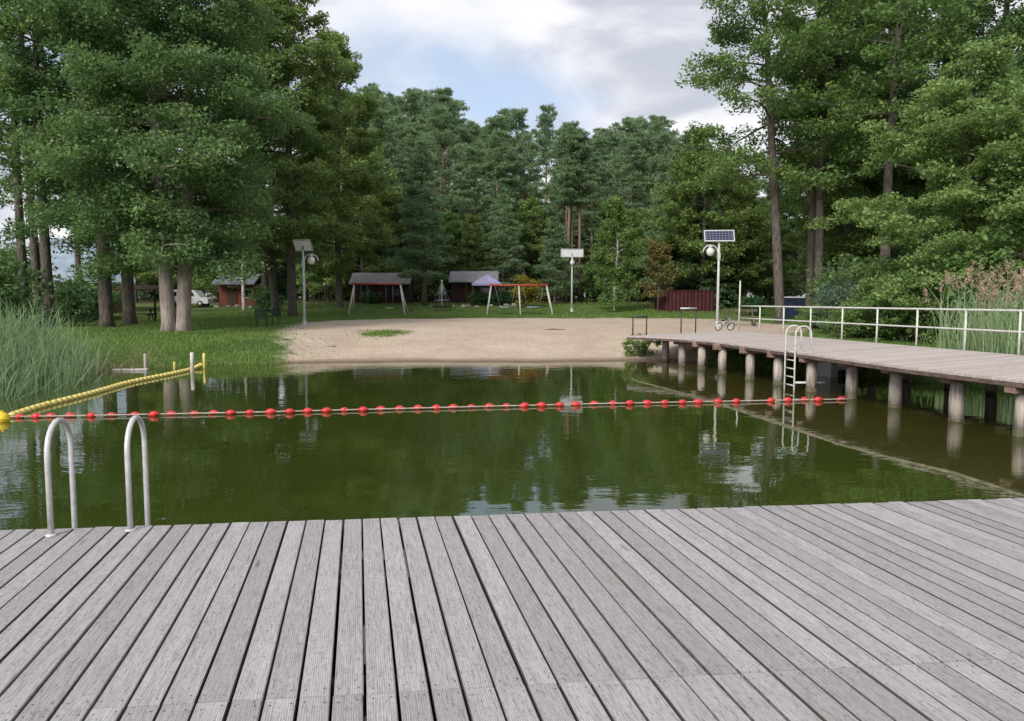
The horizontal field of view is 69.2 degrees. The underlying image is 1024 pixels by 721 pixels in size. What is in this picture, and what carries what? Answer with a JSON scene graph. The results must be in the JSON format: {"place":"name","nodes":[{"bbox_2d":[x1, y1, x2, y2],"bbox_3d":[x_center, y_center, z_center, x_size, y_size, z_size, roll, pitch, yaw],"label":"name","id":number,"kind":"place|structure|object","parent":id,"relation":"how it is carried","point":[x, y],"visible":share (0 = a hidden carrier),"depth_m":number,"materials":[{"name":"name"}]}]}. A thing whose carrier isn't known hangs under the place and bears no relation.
{"place":"outdoors","nodes":[
{"label":"outdoors","id":0,"kind":"place"},
{"bbox_2d":[38,237,135,312],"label":"timber house","id":1,"kind":"structure","parent":0,"point":[63,262],"depth_m":52.78,"materials":[{"name":"paint"}]},
{"bbox_2d":[3,298,1003,390],"bbox_3d":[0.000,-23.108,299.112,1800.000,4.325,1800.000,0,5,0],"label":"ground","id":2,"kind":"structure","parent":0,"point":[295,345],"depth_m":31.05,"materials":[{"name":"plant"}]},
{"bbox_2d":[0,253,60,327],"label":"bush","id":3,"kind":"object","parent":2,"relation":"on","point":[12,294],"visible":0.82,"depth_m":33.93,"materials":[{"name":"green plant"}]},
{"bbox_2d":[0,0,66,323],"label":"alder tree","id":4,"kind":"object","parent":2,"relation":"on","point":[34,256],"visible":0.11,"depth_m":38.01,"materials":[{"name":"green plant"}]},
{"bbox_2d":[0,240,71,319],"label":"bush","id":5,"kind":"object","parent":2,"relation":"on","point":[3,254],"visible":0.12,"depth_m":43.42,"materials":[{"name":"green plant"}]},
{"bbox_2d":[0,0,77,325],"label":"alder tree","id":6,"kind":"object","parent":2,"relation":"on","point":[21,250],"visible":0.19,"depth_m":35.35,"materials":[{"name":"green plant"}]},
{"bbox_2d":[0,0,108,327],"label":"alder tree","id":7,"kind":"object","parent":2,"relation":"on","point":[46,261],"visible":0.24,"depth_m":33.64,"materials":[{"name":"green plant"}]},
{"bbox_2d":[0,287,117,400],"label":"reeds","id":8,"kind":"object","parent":2,"relation":"on","point":[25,374],"visible":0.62,"depth_m":19.74,"materials":[{"name":"plant"}]},
{"bbox_2d":[30,280,98,322],"bbox_3d":[-23.771,-3.059,39.898,3.384,2.491,2.978,-2,5,-20],"label":"bush","id":9,"kind":"object","parent":2,"relation":"on","point":[71,300],"visible":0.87,"depth_m":39.71,"materials":[{"name":"green plant"}]},
{"bbox_2d":[57,280,119,320],"bbox_3d":[-24.681,-3.369,43.090,3.613,2.585,3.729,0,5,0],"label":"bush","id":10,"kind":"object","parent":2,"relation":"on","point":[91,294],"visible":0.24,"depth_m":42.53,"materials":[{"name":"green plant"}]},
{"bbox_2d":[0,0,201,326],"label":"alder tree","id":11,"kind":"object","parent":2,"relation":"on","point":[21,107],"visible":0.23,"depth_m":32.66,"materials":[{"name":"green plant"}]},
{"bbox_2d":[1,6,200,324],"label":"alder tree","id":12,"kind":"object","parent":2,"relation":"on","point":[128,303],"visible":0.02,"depth_m":36.70,"materials":[{"name":"green plant"}]},
{"bbox_2d":[1,0,318,331],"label":"alder tree","id":13,"kind":"object","parent":2,"relation":"on","point":[194,32],"visible":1,"depth_m":30.23,"materials":[{"name":"green plant"}]},
{"bbox_2d":[192,266,222,298],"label":"bush","id":14,"kind":"object","parent":2,"relation":"on","point":[201,284],"visible":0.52,"depth_m":70.59,"materials":[{"name":"green plant"}]},
{"bbox_2d":[211,274,260,305],"bbox_3d":[-23.115,-5.987,63.223,3.545,2.745,3.500,0,5,0],"label":"cabin","id":15,"kind":"object","parent":2,"relation":"on","point":[229,296],"visible":0.52,"depth_m":62.43,"materials":[{"name":"brown wood"}]},
{"bbox_2d":[192,0,330,315],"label":"alder tree","id":16,"kind":"object","parent":2,"relation":"on","point":[296,143],"visible":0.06,"depth_m":48.71,"materials":[{"name":"green plant"}]},
{"bbox_2d":[202,40,321,311],"bbox_3d":[-18.148,-14.343,55.032,8.626,21.943,10.147,1,5,14],"label":"alder tree","id":17,"kind":"object","parent":2,"relation":"on","point":[264,279],"visible":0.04,"depth_m":54.66,"materials":[{"name":"green plant"}]},
{"bbox_2d":[248,283,287,311],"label":"bush","id":18,"kind":"object","parent":2,"relation":"on","point":[266,299],"visible":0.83,"depth_m":54.51,"materials":[{"name":"green plant"}]},
{"bbox_2d":[225,0,363,315],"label":"alder tree","id":19,"kind":"object","parent":2,"relation":"on","point":[317,107],"visible":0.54,"depth_m":47.07,"materials":[{"name":"green plant"}]},
{"bbox_2d":[292,239,318,324],"bbox_3d":[-10.255,-3.792,37.087,1.224,4.430,0.448,1,5,13],"label":"solar lamp","id":20,"kind":"object","parent":2,"relation":"on","point":[303,245],"visible":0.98,"depth_m":36.93,"materials":[{"name":"metal"}]},
{"bbox_2d":[298,191,355,301],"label":"leafy tree","id":21,"kind":"object","parent":2,"relation":"on","point":[316,288],"visible":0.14,"depth_m":72.01,"materials":[{"name":"green plant"}]},
{"bbox_2d":[275,28,398,307],"bbox_3d":[-14.132,-14.932,59.293,9.471,21.972,9.265,3,5,28],"label":"alder tree","id":22,"kind":"object","parent":2,"relation":"on","point":[368,182],"visible":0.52,"depth_m":58.14,"materials":[{"name":"green plant"}]},
{"bbox_2d":[314,127,410,287],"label":"leafy tree","id":23,"kind":"object","parent":2,"relation":"on","point":[382,201],"visible":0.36,"depth_m":69.92,"materials":[{"name":"green plant"}]},
{"bbox_2d":[348,273,415,302],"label":"shed","id":24,"kind":"structure","parent":2,"relation":"on","point":[388,295],"depth_m":66.40,"materials":[{"name":"wood"}]},
{"bbox_2d":[363,108,407,209],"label":"pine tree","id":25,"kind":"object","parent":2,"relation":"on","point":[376,124],"visible":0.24,"depth_m":83.76,"materials":[{"name":"green plant"}]},
{"bbox_2d":[380,186,421,283],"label":"pine tree","id":26,"kind":"object","parent":2,"relation":"on","point":[395,218],"visible":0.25,"depth_m":72.24,"materials":[{"name":"green plant"}]},
{"bbox_2d":[383,87,437,215],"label":"pine tree","id":27,"kind":"object","parent":2,"relation":"on","point":[408,96],"visible":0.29,"depth_m":94.20,"materials":[{"name":"green plant"}]},
{"bbox_2d":[392,121,433,299],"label":"pine tree","id":28,"kind":"object","parent":2,"relation":"on","point":[408,130],"visible":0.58,"depth_m":84.71,"materials":[{"name":"green plant"}]},
{"bbox_2d":[385,139,458,305],"bbox_3d":[-7.380,-11.407,62.398,6.684,14.186,6.665,-3,5,-29],"label":"pine tree","id":29,"kind":"object","parent":2,"relation":"on","point":[422,166],"visible":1,"depth_m":61.73,"materials":[{"name":"green plant"}]},
{"bbox_2d":[396,242,463,301],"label":"bush","id":30,"kind":"object","parent":2,"relation":"on","point":[432,287],"visible":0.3,"depth_m":72.68,"materials":[{"name":"green plant"}]},
{"bbox_2d":[415,105,473,299],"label":"pine tree","id":31,"kind":"object","parent":2,"relation":"on","point":[441,120],"visible":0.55,"depth_m":80.64,"materials":[{"name":"green plant"}]},
{"bbox_2d":[421,87,471,298],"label":"pine tree","id":32,"kind":"object","parent":2,"relation":"on","point":[441,99],"visible":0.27,"depth_m":92.79,"materials":[{"name":"green plant"}]},
{"bbox_2d":[430,210,471,301],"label":"leafy tree","id":33,"kind":"object","parent":2,"relation":"on","point":[451,223],"visible":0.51,"depth_m":72.08,"materials":[{"name":"green plant"}]},
{"bbox_2d":[444,119,483,214],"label":"pine tree","id":34,"kind":"object","parent":2,"relation":"on","point":[474,128],"visible":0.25,"depth_m":94.83,"materials":[{"name":"green plant"}]},
{"bbox_2d":[446,143,493,268],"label":"pine tree","id":35,"kind":"object","parent":2,"relation":"on","point":[464,203],"visible":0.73,"depth_m":79.52,"materials":[{"name":"green plant"}]},
{"bbox_2d":[446,213,500,277],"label":"leafy tree","id":36,"kind":"object","parent":2,"relation":"on","point":[473,263],"visible":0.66,"depth_m":71.04,"materials":[{"name":"green plant"}]},
{"bbox_2d":[449,271,498,302],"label":"shed","id":37,"kind":"structure","parent":2,"relation":"on","point":[462,281],"depth_m":67.38,"materials":[{"name":"brown wood"}]},
{"bbox_2d":[466,115,525,233],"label":"pine tree","id":38,"kind":"object","parent":2,"relation":"on","point":[494,122],"visible":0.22,"depth_m":93.12,"materials":[{"name":"green plant"}]},
{"bbox_2d":[474,128,522,293],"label":"pine tree","id":39,"kind":"object","parent":2,"relation":"on","point":[504,154],"visible":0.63,"depth_m":79.15,"materials":[{"name":"green plant"}]},
{"bbox_2d":[483,206,530,301],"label":"pine tree","id":40,"kind":"object","parent":2,"relation":"on","point":[503,231],"visible":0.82,"depth_m":69.01,"materials":[{"name":"green plant"}]},
{"bbox_2d":[478,193,537,301],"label":"pine tree","id":41,"kind":"object","parent":2,"relation":"on","point":[504,198],"visible":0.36,"depth_m":72.80,"materials":[{"name":"green plant"}]},
{"bbox_2d":[0,498,1023,720],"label":"wooden deck","id":42,"kind":"structure","parent":2,"relation":"on","point":[899,611],"depth_m":4.08,"materials":[{"name":"grey wood"}]},
{"bbox_2d":[44,415,150,536],"bbox_3d":[-3.203,1.451,5.792,0.620,2.045,0.520,-1,5,-13],"label":"bathing ladder","id":43,"kind":"object","parent":42,"relation":"attached to","point":[70,441],"visible":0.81,"depth_m":5.62,"materials":[{"name":"metal"}]},
{"bbox_2d":[486,284,552,314],"bbox_3d":[0.550,-4.253,52.328,4.732,2.232,1.622,0,5,0],"label":"swing set","id":44,"kind":"object","parent":2,"relation":"on","point":[527,306],"visible":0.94,"depth_m":52.12,"materials":[{"name":"paint"}]},
{"bbox_2d":[495,107,548,210],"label":"pine tree","id":45,"kind":"object","parent":2,"relation":"on","point":[513,119],"visible":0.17,"depth_m":96.59,"materials":[{"name":"green plant"}]},
{"bbox_2d":[495,131,555,298],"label":"pine tree","id":46,"kind":"object","parent":2,"relation":"on","point":[528,150],"visible":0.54,"depth_m":80.97,"materials":[{"name":"green plant"}]},
{"bbox_2d":[508,273,549,306],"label":"yellow bush","id":47,"kind":"object","parent":2,"relation":"on","point":[528,291],"visible":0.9,"depth_m":60.05,"materials":[{"name":"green plant"}]},
{"bbox_2d":[502,195,560,300],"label":"leafy tree","id":48,"kind":"object","parent":2,"relation":"on","point":[532,204],"visible":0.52,"depth_m":75.70,"materials":[{"name":"green plant"}]},
{"bbox_2d":[531,104,562,221],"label":"pine tree","id":49,"kind":"object","parent":2,"relation":"on","point":[545,124],"visible":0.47,"depth_m":124.06,"materials":[{"name":"green plant"}]},
{"bbox_2d":[532,216,580,303],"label":"pine tree","id":50,"kind":"object","parent":2,"relation":"on","point":[554,255],"visible":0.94,"depth_m":64.47,"materials":[{"name":"green plant"}]},
{"bbox_2d":[543,154,589,299],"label":"pine tree","id":51,"kind":"object","parent":2,"relation":"on","point":[575,225],"visible":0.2,"depth_m":80.10,"materials":[{"name":"green plant"}]},
{"bbox_2d":[540,120,595,220],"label":"pine tree","id":52,"kind":"object","parent":2,"relation":"on","point":[565,125],"visible":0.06,"depth_m":95.16,"materials":[{"name":"green plant"}]},
{"bbox_2d":[544,125,595,302],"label":"pine tree","id":53,"kind":"object","parent":2,"relation":"on","point":[580,135],"visible":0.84,"depth_m":66.75,"materials":[{"name":"green plant"}]},
{"bbox_2d":[544,128,601,302],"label":"pine tree","id":54,"kind":"object","parent":2,"relation":"on","point":[556,188],"visible":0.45,"depth_m":67.80,"materials":[{"name":"green plant"}]},
{"bbox_2d":[552,129,602,302],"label":"pine tree","id":55,"kind":"object","parent":2,"relation":"on","point":[592,185],"visible":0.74,"depth_m":67.40,"materials":[{"name":"green plant"}]},
{"bbox_2d":[572,151,616,274],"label":"pine tree","id":56,"kind":"object","parent":2,"relation":"on","point":[592,218],"visible":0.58,"depth_m":79.79,"materials":[{"name":"green plant"}]},
{"bbox_2d":[591,134,625,207],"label":"pine tree","id":57,"kind":"object","parent":2,"relation":"on","point":[601,142],"visible":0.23,"depth_m":98.44,"materials":[{"name":"green plant"}]},
{"bbox_2d":[574,248,642,300],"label":"bush","id":58,"kind":"object","parent":2,"relation":"on","point":[587,269],"visible":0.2,"depth_m":74.53,"materials":[{"name":"green plant"}]},
{"bbox_2d":[599,127,629,201],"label":"pine tree","id":59,"kind":"object","parent":2,"relation":"on","point":[608,132],"visible":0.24,"depth_m":113.14,"materials":[{"name":"green plant"}]},
{"bbox_2d":[590,195,643,310],"bbox_3d":[7.778,-8.003,56.534,4.507,9.058,4.490,-3,5,-29],"label":"birch tree","id":60,"kind":"object","parent":2,"relation":"on","point":[611,222],"visible":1,"depth_m":55.80,"materials":[{"name":"green plant"}]},
{"bbox_2d":[604,207,654,301],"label":"leafy tree","id":61,"kind":"object","parent":2,"relation":"on","point":[634,214],"visible":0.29,"depth_m":70.92,"materials":[{"name":"green plant"}]},
{"bbox_2d":[604,116,655,197],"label":"pine tree","id":62,"kind":"object","parent":2,"relation":"on","point":[629,124],"visible":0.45,"depth_m":94.62,"materials":[{"name":"green plant"}]},
{"bbox_2d":[608,135,656,298],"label":"pine tree","id":63,"kind":"object","parent":2,"relation":"on","point":[633,152],"visible":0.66,"depth_m":84.37,"materials":[{"name":"green plant"}]},
{"bbox_2d":[623,119,675,231],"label":"pine tree","id":64,"kind":"object","parent":2,"relation":"on","point":[656,125],"visible":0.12,"depth_m":95.88,"materials":[{"name":"green plant"}]},
{"bbox_2d":[633,172,673,287],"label":"pine tree","id":65,"kind":"object","parent":2,"relation":"on","point":[662,176],"visible":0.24,"depth_m":66.80,"materials":[{"name":"green plant"}]},
{"bbox_2d":[637,236,681,309],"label":"tree","id":66,"kind":"object","parent":2,"relation":"on","point":[656,248],"visible":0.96,"depth_m":56.40,"materials":[{"name":"brown plant"}]},
{"bbox_2d":[637,132,681,218],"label":"pine tree","id":67,"kind":"object","parent":2,"relation":"on","point":[663,148],"visible":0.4,"depth_m":82.82,"materials":[{"name":"green plant"}]},
{"bbox_2d":[647,189,696,302],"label":"spruce tree","id":68,"kind":"object","parent":2,"relation":"on","point":[676,256],"visible":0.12,"depth_m":64.97,"materials":[{"name":"green plant"}]},
{"bbox_2d":[654,290,714,311],"bbox_3d":[13.141,-4.522,56.675,4.179,1.759,2.050,0,5,0],"label":"sheet enclosure","id":69,"kind":"object","parent":2,"relation":"on","point":[677,300],"visible":0.77,"depth_m":55.71,"materials":[{"name":"red metal"}]},
{"bbox_2d":[674,193,715,290],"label":"spruce tree","id":70,"kind":"object","parent":2,"relation":"on","point":[690,282],"visible":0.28,"depth_m":61.02,"materials":[{"name":"green plant"}]},
{"bbox_2d":[648,120,765,294],"bbox_3d":[15.510,-11.661,60.079,9.144,15.284,9.344,0,5,0],"label":"leafy tree","id":71,"kind":"object","parent":2,"relation":"on","point":[681,228],"visible":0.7,"depth_m":58.99,"materials":[{"name":"green plant"}]},
{"bbox_2d":[700,215,742,308],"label":"spruce tree","id":72,"kind":"object","parent":2,"relation":"on","point":[727,289],"visible":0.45,"depth_m":59.06,"materials":[{"name":"green plant"}]},
{"bbox_2d":[705,182,782,299],"bbox_3d":[19.032,-9.462,61.549,6.218,10.393,6.354,-2,5,-20],"label":"leafy tree","id":73,"kind":"object","parent":2,"relation":"on","point":[758,240],"visible":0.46,"depth_m":60.33,"materials":[{"name":"green plant"}]},
{"bbox_2d":[744,200,801,299],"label":"leafy tree","id":74,"kind":"object","parent":2,"relation":"on","point":[760,290],"visible":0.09,"depth_m":73.33,"materials":[{"name":"green plant"}]},
{"bbox_2d":[745,155,802,302],"bbox_3d":[22.790,-11.596,65.515,6.201,13.409,5.272,3,6,35],"label":"alder tree","id":75,"kind":"object","parent":2,"relation":"on","point":[769,271],"visible":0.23,"depth_m":64.71,"materials":[{"name":"green plant"}]},
{"bbox_2d":[675,0,887,322],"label":"alder tree","id":76,"kind":"object","parent":2,"relation":"on","point":[762,44],"visible":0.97,"depth_m":37.84,"materials":[{"name":"green plant"}]},
{"bbox_2d":[782,186,808,296],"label":"leafy tree","id":77,"kind":"object","parent":2,"relation":"on","point":[794,273],"visible":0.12,"depth_m":87.18,"materials":[{"name":"green plant"}]},
{"bbox_2d":[751,0,885,315],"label":"alder tree","id":78,"kind":"object","parent":2,"relation":"on","point":[795,80],"visible":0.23,"depth_m":42.56,"materials":[{"name":"green plant"}]},
{"bbox_2d":[627,281,1023,436],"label":"footbridge","id":79,"kind":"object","parent":2,"relation":"on","point":[955,371],"visible":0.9,"depth_m":17.30,"materials":[{"name":"grey wood"}]},
{"bbox_2d":[783,325,824,390],"bbox_3d":[7.038,0.464,17.923,0.795,2.640,0.621,0,5,0],"label":"bathing ladder","id":80,"kind":"object","parent":79,"relation":"attached to","point":[794,368],"visible":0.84,"depth_m":17.68,"materials":[{"name":"metal"}]},
{"bbox_2d":[817,362,845,376],"bbox_3d":[9.268,0.234,21.232,0.850,1.000,0.820,-1,5,-17],"label":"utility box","id":81,"kind":"object","parent":2,"relation":"on","point":[829,369],"visible":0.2,"depth_m":20.91,"materials":[{"name":"grey metal"}]},
{"bbox_2d":[809,265,867,332],"bbox_3d":[13.723,-2.475,30.897,2.543,3.049,2.686,3,6,33],"label":"willow bush","id":82,"kind":"object","parent":2,"relation":"on","point":[842,294],"visible":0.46,"depth_m":30.69,"materials":[{"name":"green plant"}]},
{"bbox_2d":[758,0,920,311],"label":"alder tree","id":83,"kind":"object","parent":2,"relation":"on","point":[820,187],"visible":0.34,"depth_m":40.25,"materials":[{"name":"green plant"}]},
{"bbox_2d":[806,253,875,321],"bbox_3d":[17.461,-3.532,37.861,5.499,4.048,4.839,-1,5,-14],"label":"bush","id":84,"kind":"object","parent":2,"relation":"on","point":[816,283],"visible":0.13,"depth_m":38.30,"materials":[{"name":"green plant"}]},
{"bbox_2d":[816,301,882,337],"bbox_3d":[13.205,-1.536,28.563,2.376,1.644,2.380,-3,6,-36],"label":"bush","id":85,"kind":"object","parent":2,"relation":"on","point":[853,330],"visible":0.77,"depth_m":28.24,"materials":[{"name":"green plant"}]},
{"bbox_2d":[783,0,923,278],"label":"alder tree","id":86,"kind":"object","parent":2,"relation":"on","point":[847,234],"visible":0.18,"depth_m":45.09,"materials":[{"name":"green plant"}]},
{"bbox_2d":[836,273,909,337],"bbox_3d":[14.020,-2.074,28.993,3.225,2.651,2.847,-2,5,-23],"label":"bush","id":87,"kind":"object","parent":2,"relation":"on","point":[864,287],"visible":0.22,"depth_m":28.69,"materials":[{"name":"green plant"}]},
{"bbox_2d":[824,12,948,268],"bbox_3d":[25.008,-13.355,47.869,9.957,21.532,8.465,-1,5,-12],"label":"alder tree","id":88,"kind":"object","parent":2,"relation":"on","point":[874,252],"visible":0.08,"depth_m":47.73,"materials":[{"name":"green plant"}]},
{"bbox_2d":[807,0,996,269],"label":"alder tree","id":89,"kind":"object","parent":2,"relation":"on","point":[896,79],"visible":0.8,"depth_m":35.38,"materials":[{"name":"green plant"}]},
{"bbox_2d":[857,271,954,342],"bbox_3d":[14.134,-1.933,26.760,3.031,2.822,3.433,1,5,10],"label":"bush","id":90,"kind":"object","parent":2,"relation":"on","point":[873,302],"visible":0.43,"depth_m":26.83,"materials":[{"name":"green plant"}]},
{"bbox_2d":[805,32,1023,338],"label":"maple tree","id":91,"kind":"object","parent":2,"relation":"on","point":[940,116],"visible":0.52,"depth_m":26.88,"materials":[{"name":"green plant"}]},
{"bbox_2d":[865,253,982,343],"bbox_3d":[15.232,-2.155,26.230,4.161,3.420,3.674,0,5,-3],"label":"bush","id":92,"kind":"object","parent":2,"relation":"on","point":[931,318],"visible":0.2,"depth_m":26.10,"materials":[{"name":"green plant"}]},
{"bbox_2d":[835,0,1023,262],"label":"alder tree","id":93,"kind":"object","parent":2,"relation":"on","point":[901,95],"visible":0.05,"depth_m":43.01,"materials":[{"name":"green plant"}]},
{"bbox_2d":[892,220,1023,343],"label":"bush","id":94,"kind":"object","parent":2,"relation":"on","point":[955,261],"visible":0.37,"depth_m":24.32,"materials":[{"name":"green plant"}]},
{"bbox_2d":[893,0,1023,262],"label":"alder tree","id":95,"kind":"object","parent":2,"relation":"on","point":[1005,27],"visible":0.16,"depth_m":37.20,"materials":[{"name":"green plant"}]},
{"bbox_2d":[894,85,1023,346],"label":"maple tree","id":96,"kind":"object","parent":2,"relation":"on","point":[1010,215],"visible":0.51,"depth_m":24.49,"materials":[{"name":"green plant"}]},
{"bbox_2d":[909,269,1023,383],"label":"reeds","id":97,"kind":"object","parent":2,"relation":"on","point":[1004,343],"visible":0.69,"depth_m":19.72,"materials":[{"name":"plant"}]},
{"bbox_2d":[923,256,1023,308],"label":"reed plumes","id":98,"kind":"object","parent":97,"relation":"attached to","point":[1016,287],"visible":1,"depth_m":19.57,"materials":[{"name":"plant"}]},
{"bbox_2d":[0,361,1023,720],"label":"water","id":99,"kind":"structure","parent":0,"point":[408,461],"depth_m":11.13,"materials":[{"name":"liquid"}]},
{"bbox_2d":[9,363,202,417],"bbox_3d":[-9.718,0.582,18.636,0.419,0.210,10.225,0,5,-4],"label":"float line","id":100,"kind":"object","parent":99,"relation":"on","point":[31,408],"visible":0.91,"depth_m":17.02,"materials":[{"name":"yellow plastic"}]},
{"bbox_2d":[10,396,853,417],"bbox_3d":[-1.227,0.937,14.776,17.357,0.148,0.354,-1,5,-9],"label":"float line","id":101,"kind":"object","parent":99,"relation":"on","point":[378,408],"visible":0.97,"depth_m":14.65,"materials":[{"name":"plastic"}]},
{"bbox_2d":[628,377,1023,495],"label":"floating boom","id":102,"kind":"object","parent":99,"relation":"on","point":[934,468],"visible":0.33,"depth_m":10.58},
{"bbox_2d":[0,0,1023,297],"label":"sky","id":103,"kind":"structure","parent":0,"point":[601,63],"materials":[{"name":"white"}]},
{"bbox_2d":[295,318,792,362],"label":"beach","id":104,"kind":"structure","parent":0,"point":[489,340],"depth_m":30.17,"materials":[{"name":"sand"}]},
{"bbox_2d":[621,333,661,356],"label":"weed clump","id":105,"kind":"object","parent":104,"relation":"on","point":[641,348],"visible":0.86,"depth_m":26.93,"materials":[{"name":"green plant"}]},
{"bbox_2d":[703,230,734,325],"bbox_3d":[9.707,-3.764,35.033,1.464,4.771,0.399,0,5,6],"label":"solar lamp","id":106,"kind":"object","parent":104,"relation":"on","point":[718,236],"visible":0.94,"depth_m":34.91,"materials":[{"name":"metal"}]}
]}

